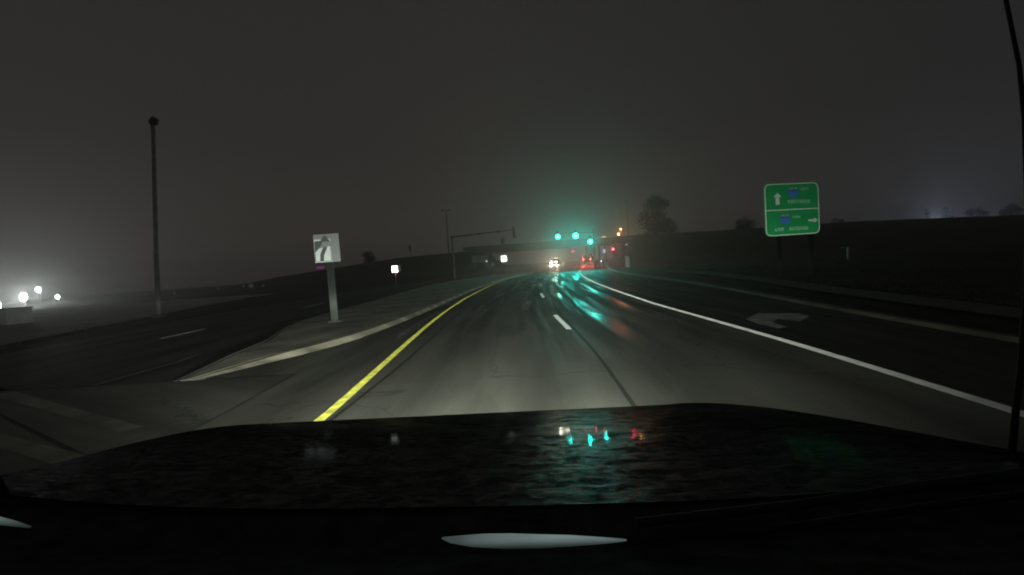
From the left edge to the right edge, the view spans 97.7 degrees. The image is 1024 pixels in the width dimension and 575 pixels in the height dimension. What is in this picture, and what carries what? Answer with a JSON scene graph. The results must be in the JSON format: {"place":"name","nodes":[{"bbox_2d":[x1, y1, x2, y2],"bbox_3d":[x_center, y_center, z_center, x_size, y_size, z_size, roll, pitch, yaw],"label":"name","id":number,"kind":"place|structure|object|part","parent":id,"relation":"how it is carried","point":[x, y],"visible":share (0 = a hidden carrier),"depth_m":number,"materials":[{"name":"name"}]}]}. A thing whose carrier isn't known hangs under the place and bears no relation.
{"place":"outdoors","nodes":[
{"label":"outdoors","id":0,"kind":"place"},
{"bbox_2d":[0,306,33,325],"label":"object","id":1,"kind":"object","parent":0,"point":[14,315],"visible":1,"depth_m":29.96,"materials":[{"name":"metal"}]},
{"bbox_3d":[-34.103,2.035,29.397,1.600,0.860,0.020,-4,3,3],"label":"door","id":2,"kind":"part","parent":1,"relation":"part of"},
{"bbox_2d":[0,293,275,345],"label":"gravel lot","id":3,"kind":"structure","parent":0,"point":[48,322],"depth_m":34.26,"materials":[{"name":"grey gravel"}]},
{"bbox_2d":[0,374,294,473],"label":"cross street","id":4,"kind":"structure","parent":0,"point":[40,427],"depth_m":6.48,"materials":[{"name":"grey asphalt"}]},
{"bbox_2d":[0,283,405,354],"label":"shoulder","id":5,"kind":"object","parent":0,"point":[260,301],"visible":0.91,"depth_m":29.77},
{"bbox_2d":[206,338,360,378],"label":"road shoulder","id":6,"kind":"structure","parent":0,"point":[295,364],"depth_m":9.17,"materials":[{"name":"grey asphalt"}]},
{"bbox_2d":[0,261,576,390],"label":"opposite road","id":7,"kind":"structure","parent":0,"point":[168,351],"depth_m":13.91,"materials":[{"name":"grey asphalt"}]},
{"bbox_2d":[180,272,530,380],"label":"median island","id":8,"kind":"structure","parent":0,"point":[321,328],"depth_m":16.69,"materials":[{"name":"concrete"}]},
{"bbox_2d":[313,233,341,322],"bbox_3d":[-6.510,-0.327,16.035,0.920,3.160,0.260,-4,3,3],"label":"keep right sign","id":9,"kind":"object","parent":8,"relation":"on","point":[326,248],"visible":1,"depth_m":15.92,"materials":[{"name":"grey metal"}]},
{"bbox_2d":[501,255,506,270],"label":"turn sign","id":10,"kind":"object","parent":8,"relation":"on","point":[503,257],"visible":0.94,"depth_m":75.00,"materials":[{"name":"grey metal"}]},
{"bbox_2d":[0,215,1023,390],"bbox_3d":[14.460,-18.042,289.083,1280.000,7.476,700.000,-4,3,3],"label":"ground","id":11,"kind":"structure","parent":0,"point":[978,236],"depth_m":73.58,"materials":[{"name":"black plant"}]},
{"bbox_2d":[20,293,27,306],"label":"lot light","id":12,"kind":"object","parent":11,"relation":"on","point":[24,297],"visible":0.94,"depth_m":84.93,"materials":[{"name":"metal"}]},
{"bbox_2d":[36,287,40,303],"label":"lot light","id":13,"kind":"object","parent":11,"relation":"on","point":[38,289],"visible":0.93,"depth_m":100.60,"materials":[{"name":"metal"}]},
{"bbox_2d":[148,116,165,317],"bbox_3d":[-22.213,-4.157,27.964,1.724,12.772,0.550,-4,3,3],"label":"lamp pole","id":14,"kind":"object","parent":11,"relation":"on","point":[153,121],"visible":0.85,"depth_m":27.89,"materials":[{"name":"grey metal"}]},
{"bbox_2d":[173,274,493,380],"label":"median back curb","id":15,"kind":"structure","parent":11,"relation":"on","point":[231,354],"depth_m":11.71,"materials":[{"name":"concrete"}]},
{"bbox_2d":[362,251,378,262],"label":"bare tree","id":16,"kind":"object","parent":11,"relation":"on","point":[367,258],"visible":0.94,"depth_m":129.66,"materials":[{"name":"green plant"}]},
{"bbox_2d":[392,265,400,279],"bbox_3d":[-15.681,-1.536,60.915,1.200,2.970,0.140,-4,3,3],"label":"speed sign","id":17,"kind":"object","parent":11,"relation":"on","point":[396,268],"visible":0.96,"depth_m":60.84,"materials":[{"name":"white metal"}]},
{"bbox_2d":[441,209,450,252],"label":"mast light","id":18,"kind":"object","parent":11,"relation":"on","point":[447,228],"visible":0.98,"depth_m":121.21,"materials":[{"name":"metal"}]},
{"bbox_2d":[472,255,487,269],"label":"grey board","id":19,"kind":"object","parent":11,"relation":"on","point":[479,259],"visible":0.94,"depth_m":112.31,"materials":[{"name":"grey metal"}]},
{"bbox_2d":[450,230,510,277],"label":"signal mast","id":20,"kind":"object","parent":11,"relation":"on","point":[498,231],"visible":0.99,"depth_m":75.10,"materials":[{"name":"metal"}]},
{"bbox_2d":[463,235,635,268],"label":"overpass bridge","id":21,"kind":"structure","parent":11,"relation":"on","point":[618,253],"depth_m":123.25,"materials":[{"name":"concrete"}]},
{"bbox_2d":[570,229,595,267],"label":"signal mast","id":22,"kind":"object","parent":11,"relation":"on","point":[593,244],"visible":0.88,"depth_m":74.59,"materials":[{"name":"metal"}]},
{"bbox_2d":[573,230,578,238],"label":"traffic light","id":23,"kind":"object","parent":22,"relation":"attached to","point":[575,235],"visible":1,"depth_m":74.05,"materials":[{"name":"teal"}]},
{"bbox_2d":[608,244,626,255],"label":"signal mast","id":24,"kind":"object","parent":11,"relation":"on","point":[620,245],"visible":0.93,"depth_m":93.57,"materials":[{"name":"metal"}]},
{"bbox_2d":[625,201,628,235],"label":"mast light","id":25,"kind":"object","parent":11,"relation":"on","point":[627,218],"visible":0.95,"depth_m":147.11,"materials":[{"name":"metal"}]},
{"bbox_2d":[625,256,629,266],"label":"control cabinet","id":26,"kind":"object","parent":11,"relation":"on","point":[627,261],"visible":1,"depth_m":68.87,"materials":[{"name":"grey metal"}]},
{"bbox_2d":[637,192,671,233],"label":"bare tree","id":27,"kind":"object","parent":11,"relation":"on","point":[656,203],"visible":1,"depth_m":122.84,"materials":[{"name":"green plant"}]},
{"bbox_2d":[661,217,679,232],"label":"bare tree","id":28,"kind":"object","parent":11,"relation":"on","point":[673,228],"visible":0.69,"depth_m":125.39,"materials":[{"name":"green plant"}]},
{"bbox_2d":[734,216,758,228],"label":"bare tree","id":29,"kind":"object","parent":11,"relation":"on","point":[745,225],"visible":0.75,"depth_m":127.50,"materials":[{"name":"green plant"}]},
{"bbox_2d":[763,182,819,278],"bbox_3d":[14.733,-2.875,23.548,3.327,5.190,0.208,-5,3,-11],"label":"green guide sign","id":30,"kind":"object","parent":11,"relation":"on","point":[791,208],"visible":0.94,"depth_m":23.42,"materials":[{"name":"green metal"}]},
{"bbox_2d":[606,260,1018,342],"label":"curb","id":31,"kind":"structure","parent":11,"relation":"on","point":[973,331],"depth_m":10.28,"materials":[{"name":"grey concrete"}]},
{"bbox_2d":[841,247,849,258],"bbox_3d":[32.311,-3.187,43.319,0.670,1.510,0.140,-4,3,3],"label":"hooked post","id":32,"kind":"object","parent":11,"relation":"on","point":[848,252],"visible":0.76,"depth_m":43.23,"materials":[{"name":"grey metal"}]},
{"bbox_2d":[924,208,931,218],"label":"bare tree","id":33,"kind":"object","parent":11,"relation":"on","point":[927,212],"visible":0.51,"depth_m":132.89,"materials":[{"name":"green plant"}]},
{"bbox_2d":[941,207,953,217],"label":"bare tree","id":34,"kind":"object","parent":11,"relation":"on","point":[946,215],"visible":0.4,"depth_m":133.28,"materials":[{"name":"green plant"}]},
{"bbox_2d":[964,207,989,216],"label":"bare tree","id":35,"kind":"object","parent":11,"relation":"on","point":[971,212],"visible":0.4,"depth_m":132.14,"materials":[{"name":"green plant"}]},
{"bbox_2d":[999,203,1023,215],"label":"bare tree","id":36,"kind":"object","parent":11,"relation":"on","point":[1010,208],"visible":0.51,"depth_m":130.91,"materials":[{"name":"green plant"}]},
{"bbox_2d":[0,0,1023,300],"label":"sky","id":37,"kind":"structure","parent":0,"point":[282,124],"materials":[{"name":"black"}]},
{"bbox_2d":[192,260,1023,451],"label":"road","id":38,"kind":"structure","parent":0,"point":[560,336],"depth_m":7.02,"materials":[{"name":"grey asphalt"}]},
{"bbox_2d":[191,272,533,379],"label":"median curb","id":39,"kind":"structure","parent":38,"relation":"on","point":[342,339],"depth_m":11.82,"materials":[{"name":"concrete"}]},
{"bbox_2d":[0,0,1023,574],"bbox_3d":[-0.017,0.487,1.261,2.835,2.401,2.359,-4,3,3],"label":"pickup truck","id":40,"kind":"object","parent":38,"relation":"on","point":[696,490],"visible":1,"depth_m":0.98,"materials":[{"name":"black paint"}]},
{"bbox_2d":[550,259,558,264],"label":"car","id":41,"kind":"object","parent":38,"relation":"on","point":[554,261],"visible":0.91,"depth_m":106.53,"materials":[{"name":"white glass"}]},
{"bbox_2d":[582,254,592,263],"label":"car","id":42,"kind":"object","parent":38,"relation":"on","point":[587,258],"visible":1,"depth_m":89.24,"materials":[{"name":"red metal"}]},
{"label":"rear window","id":43,"kind":"part","parent":42,"relation":"part of","materials":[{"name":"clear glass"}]},
{"bbox_2d":[579,259,1023,416],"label":"turn lane","id":44,"kind":"structure","parent":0,"point":[983,367],"depth_m":8.04,"materials":[{"name":"grey asphalt"}]},
{"bbox_2d":[670,270,1020,317],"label":"footpath","id":45,"kind":"structure","parent":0,"point":[1008,311],"depth_m":12.88,"materials":[{"name":"grey concrete"}]}
]}

